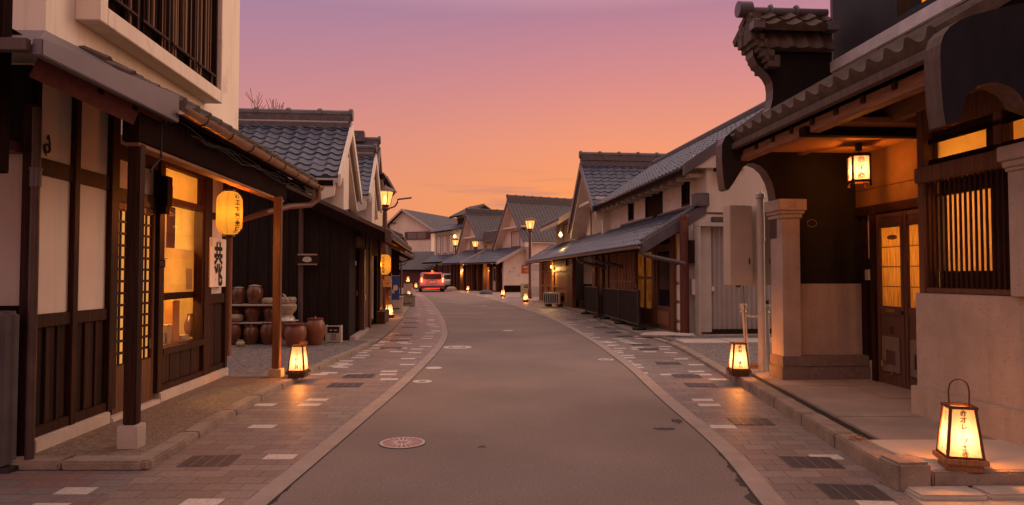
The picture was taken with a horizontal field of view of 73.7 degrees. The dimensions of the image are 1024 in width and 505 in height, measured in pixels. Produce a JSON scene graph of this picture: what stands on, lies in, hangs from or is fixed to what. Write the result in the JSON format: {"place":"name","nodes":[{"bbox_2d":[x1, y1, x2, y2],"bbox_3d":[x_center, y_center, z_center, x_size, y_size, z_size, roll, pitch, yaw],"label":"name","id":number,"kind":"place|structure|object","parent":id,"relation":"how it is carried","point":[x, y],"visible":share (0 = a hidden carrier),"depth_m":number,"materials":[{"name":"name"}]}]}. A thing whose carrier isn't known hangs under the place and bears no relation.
{"place":"outdoors","nodes":[
{"label":"outdoors","id":0,"kind":"place"},
{"bbox_2d":[0,471,145,504],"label":"pavement corner","id":1,"kind":"object","parent":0,"point":[55,487],"visible":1,"depth_m":4.36,"materials":[{"name":"stone"}]},
{"bbox_2d":[0,0,12,173],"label":"timber post","id":2,"kind":"object","parent":1,"relation":"on","point":[6,11],"visible":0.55,"depth_m":4.34,"materials":[{"name":"brown wood"}]},
{"bbox_2d":[0,465,18,473],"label":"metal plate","id":3,"kind":"object","parent":1,"relation":"on","point":[7,469],"visible":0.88,"depth_m":4.67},
{"bbox_2d":[0,311,19,466],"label":"stone pillar","id":4,"kind":"structure","parent":1,"relation":"on","point":[9,339],"depth_m":4.72,"materials":[{"name":"stone"}]},
{"bbox_2d":[34,377,284,456],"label":"dirt yard","id":5,"kind":"structure","parent":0,"point":[165,420],"depth_m":6.22,"materials":[{"name":"gravel"}]},
{"bbox_2d":[0,0,323,459],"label":"townhouse","id":6,"kind":"structure","parent":5,"relation":"on","point":[108,228],"depth_m":5.80,"materials":[{"name":"paint"}]},
{"bbox_2d":[107,202,155,414],"bbox_3d":[-3.636,0.509,6.542,0.066,1.920,0.790,0,-2,-3],"label":"door","id":7,"kind":"structure","parent":6,"relation":"in","point":[149,214],"depth_m":6.77,"materials":[{"name":"brown wood"}]},
{"bbox_2d":[75,0,223,103],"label":"upper window","id":8,"kind":"structure","parent":6,"relation":"in","point":[180,40],"depth_m":7.02,"materials":[{"name":"paint"}]},
{"bbox_2d":[163,324,171,342],"bbox_3d":[-3.816,0.894,7.526,0.080,0.200,0.118,0,-2,-3],"label":"carton","id":9,"kind":"object","parent":6,"relation":"on","point":[167,328],"visible":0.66,"depth_m":7.50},
{"bbox_2d":[163,162,205,354],"bbox_3d":[-3.697,0.042,7.610,0.145,2.075,1.079,0,-2,-3],"label":"shop window","id":10,"kind":"structure","parent":6,"relation":"in","point":[188,185],"depth_m":8.07,"materials":[{"name":"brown wood"}]},
{"bbox_2d":[184,313,192,336],"bbox_3d":[-3.887,0.878,8.242,0.140,0.280,0.140,0,-2,0],"label":"vase","id":11,"kind":"object","parent":6,"relation":"on","point":[188,325],"visible":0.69,"depth_m":8.19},
{"bbox_2d":[209,237,225,286],"bbox_3d":[-3.677,0.127,8.531,0.017,0.604,0.531,0,-2,-3],"label":"signboard","id":12,"kind":"object","parent":6,"relation":"attached to","point":[217,262],"visible":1,"depth_m":8.50,"materials":[{"name":"white paper"}]},
{"bbox_2d":[216,186,242,237],"bbox_3d":[-3.153,-0.506,7.621,0.274,0.696,0.274,0,-2,0],"label":"round lantern","id":13,"kind":"object","parent":6,"relation":"hanging from","point":[229,213],"visible":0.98,"depth_m":7.52,"materials":[{"name":"paper"}]},
{"bbox_2d":[166,300,179,341],"bbox_3d":[-3.826,0.770,7.696,0.080,0.460,0.174,0,-2,-3],"label":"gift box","id":14,"kind":"object","parent":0,"point":[172,311],"visible":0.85,"depth_m":7.65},
{"bbox_2d":[93,290,441,504],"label":"pavement","id":15,"kind":"structure","parent":0,"point":[271,438],"depth_m":6.01,"materials":[{"name":"stone"}]},
{"bbox_2d":[176,455,241,466],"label":"pavement panel","id":16,"kind":"structure","parent":15,"relation":"on","point":[208,460],"depth_m":4.94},
{"bbox_2d":[242,289,447,504],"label":"edge strip","id":17,"kind":"object","parent":15,"relation":"on","point":[270,491],"visible":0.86,"depth_m":5.64,"materials":[{"name":"stone"}]},
{"bbox_2d":[267,293,447,504],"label":"joint","id":18,"kind":"object","parent":17,"relation":"on","point":[355,428],"visible":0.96,"depth_m":5.76,"materials":[{"name":"concrete"}]},
{"bbox_2d":[326,383,363,386],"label":"pavement panel","id":19,"kind":"structure","parent":15,"relation":"on","point":[345,385],"depth_m":8.33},
{"bbox_2d":[341,374,375,377],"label":"pavement panel","id":20,"kind":"structure","parent":15,"relation":"on","point":[359,375],"depth_m":9.08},
{"bbox_2d":[227,340,368,376],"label":"gravel yard","id":21,"kind":"structure","parent":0,"point":[253,359],"depth_m":11.13,"materials":[{"name":"gravel"}]},
{"bbox_2d":[231,323,240,344],"bbox_3d":[-5.260,1.535,12.856,0.310,0.400,0.310,0,-2,0],"label":"jar","id":22,"kind":"object","parent":21,"relation":"on","point":[236,333],"visible":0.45,"depth_m":12.76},
{"bbox_2d":[243,325,258,344],"bbox_3d":[-4.947,1.553,12.955,0.290,0.371,0.290,0,-2,0],"label":"jar","id":23,"kind":"object","parent":21,"relation":"on","point":[251,334],"visible":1,"depth_m":12.85,"materials":[{"name":"ceramic"}]},
{"bbox_2d":[232,304,271,342],"bbox_3d":[-5.011,1.371,13.177,1.442,0.750,0.470,0,-2,0],"label":"shelf","id":24,"kind":"object","parent":21,"relation":"on","point":[259,322],"visible":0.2,"depth_m":12.98,"materials":[{"name":"wood"}]},
{"bbox_2d":[232,287,245,303],"bbox_3d":[-5.278,0.827,13.180,0.261,0.336,0.261,0,-2,0],"label":"jar","id":25,"kind":"object","parent":24,"relation":"on","point":[238,295],"visible":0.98,"depth_m":13.09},
{"bbox_2d":[244,306,260,321],"bbox_3d":[-4.997,1.180,13.168,0.308,0.307,0.308,0,-2,0],"label":"jar","id":26,"kind":"object","parent":24,"relation":"on","point":[252,313],"visible":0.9,"depth_m":13.06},
{"bbox_2d":[246,285,262,303],"bbox_3d":[-4.963,0.807,13.180,0.308,0.376,0.308,0,-2,0],"label":"jar","id":27,"kind":"object","parent":24,"relation":"on","point":[254,293],"visible":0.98,"depth_m":13.07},
{"bbox_2d":[263,306,271,321],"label":"jar","id":28,"kind":"object","parent":24,"relation":"on","point":[267,311],"visible":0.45,"depth_m":13.05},
{"bbox_2d":[260,323,271,344],"bbox_3d":[-4.607,1.534,12.956,0.330,0.410,0.330,0,-2,0],"label":"jar","id":29,"kind":"object","parent":21,"relation":"on","point":[266,333],"visible":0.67,"depth_m":12.82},
{"bbox_2d":[281,294,296,344],"bbox_3d":[-4.253,1.258,12.915,0.365,0.971,0.360,0,-2,0],"label":"ornament","id":30,"kind":"object","parent":21,"relation":"on","point":[289,307],"visible":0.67,"depth_m":12.79,"materials":[{"name":"stone"}]},
{"bbox_2d":[284,322,306,346],"bbox_3d":[-3.967,1.508,12.507,0.406,0.430,0.406,0,-2,0],"label":"jar","id":31,"kind":"object","parent":21,"relation":"on","point":[295,332],"visible":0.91,"depth_m":12.36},
{"bbox_2d":[305,316,325,344],"bbox_3d":[-3.703,1.470,12.858,0.370,0.530,0.370,0,-2,0],"label":"jar","id":32,"kind":"object","parent":21,"relation":"on","point":[315,329],"visible":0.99,"depth_m":12.72,"materials":[{"name":"ceramic"}]},
{"bbox_2d":[325,325,342,342],"bbox_3d":[-3.466,1.582,13.296,0.306,0.335,0.130,0,-2,0],"label":"sign","id":33,"kind":"object","parent":21,"relation":"on","point":[333,333],"visible":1,"depth_m":13.24,"materials":[{"name":"stone"}]},
{"bbox_2d":[357,288,408,341],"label":"forecourt","id":34,"kind":"structure","parent":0,"point":[376,332],"depth_m":17.10,"materials":[{"name":"stone"}]},
{"bbox_2d":[229,107,413,340],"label":"storehouse","id":35,"kind":"structure","parent":34,"relation":"on","point":[338,235],"depth_m":13.87,"materials":[{"name":"wood"}]},
{"bbox_2d":[295,254,318,264],"bbox_3d":[-4.088,0.139,13.640,0.466,0.223,0.056,0,-2,-6],"label":"sign box","id":36,"kind":"object","parent":35,"relation":"attached to","point":[306,259],"visible":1,"depth_m":13.62,"materials":[{"name":"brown wood"}]},
{"bbox_2d":[355,248,357,331],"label":"door","id":37,"kind":"structure","parent":35,"relation":"in","point":[356,292],"depth_m":15.23,"materials":[{"name":"brown wood"}]},
{"bbox_2d":[381,248,390,275],"bbox_3d":[-3.789,0.275,20.301,0.366,0.844,0.369,0,-2,0],"label":"round lantern","id":38,"kind":"object","parent":35,"relation":"hanging from","point":[385,264],"visible":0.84,"depth_m":20.16,"materials":[{"name":"paper"}]},
{"bbox_2d":[354,130,382,186],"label":"gabled house","id":39,"kind":"structure","parent":34,"relation":"on","point":[361,138],"depth_m":24.94,"materials":[{"name":"grey tile"}]},
{"bbox_2d":[356,144,381,223],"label":"gabled house","id":40,"kind":"structure","parent":34,"relation":"on","point":[369,207],"depth_m":20.98,"materials":[{"name":"paint"}]},
{"bbox_2d":[372,172,395,309],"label":"townhouse","id":41,"kind":"structure","parent":34,"relation":"on","point":[387,182],"depth_m":26.85,"materials":[{"name":"beige paint"}]},
{"bbox_2d":[383,276,391,308],"bbox_3d":[-4.006,1.403,21.723,0.340,1.310,0.246,0,-2,-6],"label":"mail box","id":42,"kind":"object","parent":34,"relation":"on","point":[387,282],"visible":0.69,"depth_m":21.67,"materials":[{"name":"metal"}]},
{"bbox_2d":[391,273,399,303],"bbox_3d":[-3.960,1.406,23.164,0.304,1.400,0.028,0,-2,4],"label":"banner","id":43,"kind":"object","parent":34,"relation":"on","point":[395,287],"visible":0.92,"depth_m":23.17,"materials":[{"name":"fabric"}]},
{"bbox_2d":[380,185,411,308],"bbox_3d":[-4.272,-0.130,24.318,1.385,4.588,0.849,0,-2,0],"label":"street lamp","id":44,"kind":"object","parent":34,"relation":"on","point":[386,194],"visible":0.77,"depth_m":24.24,"materials":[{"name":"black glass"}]},
{"bbox_2d":[387,228,408,295],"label":"townhouse","id":45,"kind":"structure","parent":34,"relation":"on","point":[401,236],"depth_m":31.93,"materials":[{"name":"brown wood"}]},
{"bbox_2d":[391,247,415,293],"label":"townhouse","id":46,"kind":"structure","parent":34,"relation":"on","point":[395,255],"depth_m":36.95,"materials":[{"name":"brown wood"}]},
{"bbox_2d":[399,293,415,305],"bbox_3d":[-4.608,2.070,30.005,0.760,0.530,0.516,0,-2,-6],"label":"planter","id":47,"kind":"object","parent":34,"relation":"on","point":[408,299],"visible":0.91,"depth_m":29.80,"materials":[{"name":"stone"}]},
{"bbox_2d":[399,251,437,287],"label":"house","id":48,"kind":"structure","parent":34,"relation":"on","point":[414,268],"depth_m":73.11,"materials":[{"name":"grey wood"}]},
{"bbox_2d":[389,296,403,312],"bbox_3d":[-4.098,1.849,24.132,0.510,0.580,0.516,0,-2,-6],"label":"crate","id":49,"kind":"object","parent":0,"point":[397,306],"visible":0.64,"depth_m":23.92,"materials":[{"name":"wood"}]},
{"bbox_2d":[268,288,755,504],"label":"road","id":50,"kind":"structure","parent":0,"point":[543,410],"depth_m":5.72,"materials":[{"name":"asphalt"}]},
{"bbox_2d":[379,437,425,448],"bbox_3d":[-0.882,1.530,5.496,0.374,0.007,0.374,0,-2,0],"label":"manhole cover","id":51,"kind":"object","parent":50,"relation":"on","point":[402,442],"visible":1,"depth_m":5.48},
{"bbox_2d":[418,270,444,291],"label":"van","id":52,"kind":"object","parent":50,"relation":"on","point":[431,280],"visible":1,"depth_m":55.45,"materials":[{"name":"paint"}]},
{"bbox_2d":[456,291,786,504],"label":"edge strip","id":53,"kind":"object","parent":50,"relation":"on","point":[762,489],"visible":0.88,"depth_m":5.64,"materials":[{"name":"stone"}]},
{"bbox_2d":[492,299,762,504],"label":"joint","id":54,"kind":"object","parent":50,"relation":"on","point":[693,427],"visible":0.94,"depth_m":5.53,"materials":[{"name":"concrete"}]},
{"bbox_2d":[719,453,760,504],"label":"road edge patch","id":55,"kind":"object","parent":50,"relation":"on","point":[750,497],"visible":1,"depth_m":4.34,"materials":[{"name":"asphalt"}]},
{"bbox_2d":[59,289,970,503],"bbox_3d":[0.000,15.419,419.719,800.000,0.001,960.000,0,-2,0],"label":"ground","id":56,"kind":"structure","parent":0,"point":[441,328],"depth_m":16.58,"materials":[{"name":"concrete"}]},
{"bbox_2d":[8,455,143,470],"bbox_3d":[-3.156,1.487,4.818,1.188,0.071,0.170,0,-2,0],"label":"kerb corner","id":57,"kind":"object","parent":56,"relation":"on","point":[83,463],"visible":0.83,"depth_m":4.75,"materials":[{"name":"stone"}]},
{"bbox_2d":[132,340,375,469],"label":"kerb","id":58,"kind":"structure","parent":56,"relation":"on","point":[159,453],"depth_m":6.25,"materials":[{"name":"stone"}]},
{"bbox_2d":[286,344,310,377],"bbox_3d":[-2.716,1.378,8.684,0.253,0.403,0.253,0,-2,0],"label":"floor lantern","id":59,"kind":"object","parent":58,"relation":"on","point":[298,365],"visible":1,"depth_m":8.60,"materials":[{"name":"paper"}]},
{"bbox_2d":[387,208,455,251],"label":"house","id":60,"kind":"structure","parent":56,"relation":"on","point":[414,228],"depth_m":83.44,"materials":[{"name":"paint"}]},
{"bbox_2d":[405,231,429,239],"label":"window","id":61,"kind":"structure","parent":60,"relation":"in","point":[409,235],"depth_m":82.86,"materials":[{"name":"red wood"}]},
{"bbox_2d":[667,341,725,376],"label":"kerb","id":62,"kind":"structure","parent":56,"relation":"on","point":[715,366],"depth_m":10.77,"materials":[{"name":"stone"}]},
{"bbox_2d":[726,370,892,475],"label":"kerb","id":63,"kind":"structure","parent":56,"relation":"on","point":[867,454],"depth_m":5.79,"materials":[{"name":"stone"}]},
{"bbox_2d":[726,342,751,375],"bbox_3d":[2.815,1.321,8.480,0.248,0.403,0.248,0,-2,5],"label":"floor lantern","id":64,"kind":"object","parent":63,"relation":"on","point":[738,363],"visible":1,"depth_m":8.39,"materials":[{"name":"paper"}]},
{"bbox_2d":[879,454,930,491],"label":"kerb block","id":65,"kind":"structure","parent":56,"relation":"on","point":[900,472],"depth_m":4.27,"materials":[{"name":"stone"}]},
{"bbox_2d":[868,440,1023,468],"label":"entrance slab","id":66,"kind":"structure","parent":56,"relation":"on","point":[1000,454],"depth_m":4.79,"materials":[{"name":"stone"}]},
{"bbox_2d":[932,379,989,472],"bbox_3d":[2.881,1.099,4.397,0.248,0.570,0.248,-1,-2,16],"label":"floor lantern","id":67,"kind":"object","parent":66,"relation":"on","point":[959,446],"visible":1,"depth_m":4.32,"materials":[{"name":"paper"}]},
{"bbox_2d":[931,469,1023,486],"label":"step riser","id":68,"kind":"object","parent":66,"relation":"attached to","point":[942,477],"visible":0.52,"depth_m":4.28,"materials":[{"name":"stone"}]},
{"bbox_2d":[460,194,572,291],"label":"gabled house","id":69,"kind":"structure","parent":0,"point":[496,267],"depth_m":56.43,"materials":[{"name":"tile"}]},
{"bbox_2d":[239,0,829,221],"label":"sky","id":70,"kind":"structure","parent":0,"point":[469,102],"materials":[{"name":"orange"}]},
{"bbox_2d":[465,290,771,341],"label":"forecourt","id":71,"kind":"structure","parent":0,"point":[626,326],"depth_m":20.25,"materials":[{"name":"stone"}]},
{"bbox_2d":[422,204,490,273],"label":"townhouse","id":72,"kind":"structure","parent":71,"relation":"on","point":[444,248],"depth_m":70.06,"materials":[{"name":"paint"}]},
{"bbox_2d":[440,208,503,289],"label":"gabled house","id":73,"kind":"structure","parent":71,"relation":"on","point":[481,225],"depth_m":63.06,"materials":[{"name":"tile"}]},
{"bbox_2d":[523,217,536,298],"bbox_3d":[1.042,0.298,39.389,0.825,4.741,0.812,0,-2,0],"label":"street lamp","id":74,"kind":"object","parent":71,"relation":"on","point":[530,222],"visible":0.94,"depth_m":39.29,"materials":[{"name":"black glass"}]},
{"bbox_2d":[532,265,538,296],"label":"pillar","id":75,"kind":"structure","parent":71,"relation":"on","point":[535,291],"depth_m":42.95,"materials":[{"name":"grey paint"}]},
{"bbox_2d":[532,271,538,286],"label":"notice board","id":76,"kind":"object","parent":75,"relation":"attached to","point":[535,278],"visible":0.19,"depth_m":41.44,"materials":[{"name":"white paper"}]},
{"bbox_2d":[581,286,603,317],"bbox_3d":[2.647,1.616,22.707,0.569,0.990,2.345,0,-2,-11],"label":"screen","id":77,"kind":"object","parent":71,"relation":"on","point":[591,299],"visible":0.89,"depth_m":22.50,"materials":[{"name":"wood"}]},
{"bbox_2d":[599,287,658,329],"bbox_3d":[2.982,1.487,18.854,0.719,0.990,4.451,0,-2,-9],"label":"screen","id":78,"kind":"object","parent":71,"relation":"on","point":[622,306],"visible":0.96,"depth_m":18.39,"materials":[{"name":"wood"}]},
{"bbox_2d":[523,101,767,332],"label":"townhouse","id":79,"kind":"structure","parent":71,"relation":"on","point":[635,246],"depth_m":17.78,"materials":[{"name":"grey tile"}]},
{"bbox_2d":[540,208,585,243],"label":"townhouse","id":80,"kind":"structure","parent":79,"relation":"on","point":[561,220],"depth_m":31.76,"materials":[{"name":"paint"}]},
{"bbox_2d":[609,253,616,287],"bbox_3d":[3.157,1.025,21.189,0.076,1.970,0.872,0,-2,-6],"label":"door","id":81,"kind":"structure","parent":79,"relation":"in","point":[612,257],"depth_m":21.18,"materials":[{"name":"brown wood"}]},
{"bbox_2d":[567,151,665,239],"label":"gabled house","id":82,"kind":"structure","parent":79,"relation":"on","point":[601,175],"depth_m":26.13,"materials":[{"name":"grey tile"}]},
{"bbox_2d":[590,209,597,234],"bbox_3d":[3.292,-1.194,26.348,0.130,1.119,1.940,0,-2,-6],"label":"window","id":83,"kind":"structure","parent":82,"relation":"in","point":[594,222],"depth_m":26.93,"materials":[{"name":"wood"}]},
{"bbox_2d":[617,252,625,288],"bbox_3d":[3.260,0.993,20.248,0.076,1.970,0.929,0,-2,-6],"label":"door","id":84,"kind":"structure","parent":79,"relation":"in","point":[621,257],"depth_m":20.25,"materials":[{"name":"brown wood"}]},
{"bbox_2d":[626,251,632,289],"bbox_3d":[3.360,0.962,19.324,0.076,1.970,0.846,0,-2,-6],"label":"door","id":85,"kind":"structure","parent":79,"relation":"in","point":[629,255],"depth_m":19.41,"materials":[{"name":"brown wood"}]},
{"bbox_2d":[635,249,651,323],"bbox_3d":[3.480,0.917,17.964,0.132,1.970,1.427,0,-2,-6],"label":"door","id":86,"kind":"structure","parent":79,"relation":"in","point":[643,263],"depth_m":17.96,"materials":[{"name":"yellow wood"}]},
{"bbox_2d":[645,191,662,217],"bbox_3d":[4.051,-1.342,19.182,0.170,0.758,1.594,0,-2,-6],"label":"window","id":87,"kind":"structure","parent":79,"relation":"in","point":[653,204],"depth_m":19.23,"materials":[{"name":"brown wood"}]},
{"bbox_2d":[656,247,669,330],"bbox_3d":[3.670,0.867,16.471,0.076,1.970,1.141,0,-2,-6],"label":"glazed door","id":88,"kind":"structure","parent":79,"relation":"in","point":[662,268],"depth_m":16.54,"materials":[{"name":"brown wood"}]},
{"bbox_2d":[681,182,689,206],"bbox_3d":[4.319,-1.444,16.712,0.170,0.623,0.592,0,-2,-6],"label":"window","id":89,"kind":"structure","parent":79,"relation":"in","point":[685,188],"depth_m":16.95,"materials":[{"name":"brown wood"}]},
{"bbox_2d":[689,240,694,262],"bbox_3d":[3.984,-0.014,15.215,0.124,0.515,0.170,0,-2,-6],"label":"letter box","id":90,"kind":"object","parent":79,"relation":"attached to","point":[691,251],"visible":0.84,"depth_m":15.13,"materials":[{"name":"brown wood"}]},
{"bbox_2d":[679,214,688,332],"bbox_3d":[3.827,0.500,15.168,0.228,2.716,0.228,0,-2,0],"label":"pole","id":91,"kind":"object","parent":71,"relation":"on","point":[684,277],"visible":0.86,"depth_m":15.09,"materials":[{"name":"red wood"}]},
{"bbox_2d":[693,222,771,335],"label":"shed","id":92,"kind":"structure","parent":71,"relation":"on","point":[717,302],"depth_m":15.15,"materials":[{"name":"metal"}]},
{"bbox_2d":[456,290,922,504],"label":"pavement","id":93,"kind":"structure","parent":0,"point":[760,448],"depth_m":6.43,"materials":[{"name":"stone"}]},
{"bbox_2d":[543,292,564,306],"bbox_3d":[1.811,2.020,29.432,0.912,0.608,0.382,-2,-3,40],"label":"outdoor unit","id":94,"kind":"object","parent":93,"relation":"on","point":[556,298],"visible":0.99,"depth_m":29.24,"materials":[{"name":"beige metal"}]},
{"bbox_2d":[671,374,702,377],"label":"pavement panel","id":95,"kind":"structure","parent":93,"relation":"on","point":[686,375],"depth_m":9.08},
{"bbox_2d":[684,383,717,386],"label":"pavement panel","id":96,"kind":"structure","parent":93,"relation":"on","point":[700,385],"depth_m":8.34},
{"bbox_2d":[727,418,775,425],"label":"pavement panel","id":97,"kind":"structure","parent":93,"relation":"on","point":[752,421],"depth_m":6.27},
{"bbox_2d":[778,456,845,468],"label":"pavement panel","id":98,"kind":"structure","parent":93,"relation":"on","point":[810,462],"depth_m":4.90,"materials":[{"name":"stone"}]},
{"bbox_2d":[814,484,895,500],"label":"pavement panel","id":99,"kind":"structure","parent":93,"relation":"on","point":[850,492],"depth_m":4.22,"materials":[{"name":"stone"}]},
{"bbox_2d":[661,336,771,367],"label":"gravel yard","id":100,"kind":"structure","parent":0,"point":[718,353],"depth_m":12.35,"materials":[{"name":"gravel"}]},
{"bbox_2d":[640,331,676,336],"bbox_3d":[3.211,1.767,14.824,0.854,0.100,0.332,0,-2,0],"label":"rock","id":101,"kind":"object","parent":100,"relation":"on","point":[659,334],"visible":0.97,"depth_m":14.70,"materials":[{"name":"stone"}]},
{"bbox_2d":[674,338,771,343],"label":"stepping slabs","id":102,"kind":"structure","parent":100,"relation":"on","point":[714,341],"depth_m":13.69,"materials":[{"name":"stone"}]},
{"bbox_2d":[750,367,996,439],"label":"forecourt","id":103,"kind":"structure","parent":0,"point":[874,410],"depth_m":6.55,"materials":[{"name":"concrete"}]},
{"bbox_2d":[723,191,770,371],"bbox_3d":[3.145,0.369,8.996,0.591,2.349,0.350,0,-2,-7],"label":"utility box","id":104,"kind":"object","parent":103,"relation":"on","point":[746,242],"visible":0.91,"depth_m":8.94,"materials":[{"name":"metal"}]},
{"bbox_2d":[739,304,771,370],"bbox_3d":[3.215,1.118,9.019,0.400,0.874,0.106,-1,-2,31],"label":"guard rail","id":105,"kind":"object","parent":103,"relation":"on","point":[744,324],"visible":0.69,"depth_m":8.93,"materials":[{"name":"metal"}]},
{"bbox_2d":[749,373,875,439],"bbox_3d":[2.875,1.489,6.754,0.129,0.001,4.625,0,-2,5],"label":"drain channel","id":106,"kind":"object","parent":103,"relation":"on","point":[838,421],"visible":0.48,"depth_m":6.38,"materials":[{"name":"black concrete"}]},
{"bbox_2d":[716,0,1023,446],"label":"merchant house","id":107,"kind":"structure","parent":103,"relation":"on","point":[905,271],"depth_m":6.72,"materials":[{"name":"paint"}]},
{"bbox_2d":[847,143,871,188],"bbox_3d":[3.845,-0.967,7.567,0.204,0.488,0.204,0,-2,11],"label":"box lantern","id":108,"kind":"object","parent":107,"relation":"hanging from","point":[858,167],"visible":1,"depth_m":7.49,"materials":[{"name":"paper"}]},
{"bbox_2d":[876,211,905,387],"bbox_3d":[4.283,0.520,7.731,0.115,1.937,0.485,0,-2,-4],"label":"door","id":109,"kind":"structure","parent":107,"relation":"in","point":[889,226],"depth_m":7.74,"materials":[{"name":"brown wood"}]},
{"bbox_2d":[891,0,936,26],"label":"upper window","id":110,"kind":"structure","parent":107,"relation":"in","point":[901,14],"depth_m":7.36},
{"bbox_2d":[903,209,940,388],"bbox_3d":[4.349,0.502,7.178,0.066,1.937,0.612,0,-2,-4],"label":"door","id":111,"kind":"structure","parent":107,"relation":"in","point":[910,217],"depth_m":7.40,"materials":[{"name":"brown wood"}]},
{"bbox_2d":[904,492,1023,504],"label":"pavement corner","id":112,"kind":"object","parent":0,"point":[1003,502],"visible":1,"depth_m":4.05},
{"bbox_2d":[905,486,987,500],"bbox_3d":[2.650,1.479,4.183,0.408,0.044,0.200,0,-2,0],"label":"step stone","id":113,"kind":"object","parent":112,"relation":"on","point":[944,493],"visible":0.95,"depth_m":4.12,"materials":[{"name":"stone"}]},
{"bbox_2d":[971,485,1023,499],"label":"step stone","id":114,"kind":"object","parent":112,"relation":"on","point":[1003,492],"visible":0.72,"depth_m":4.15,"materials":[{"name":"stone"}]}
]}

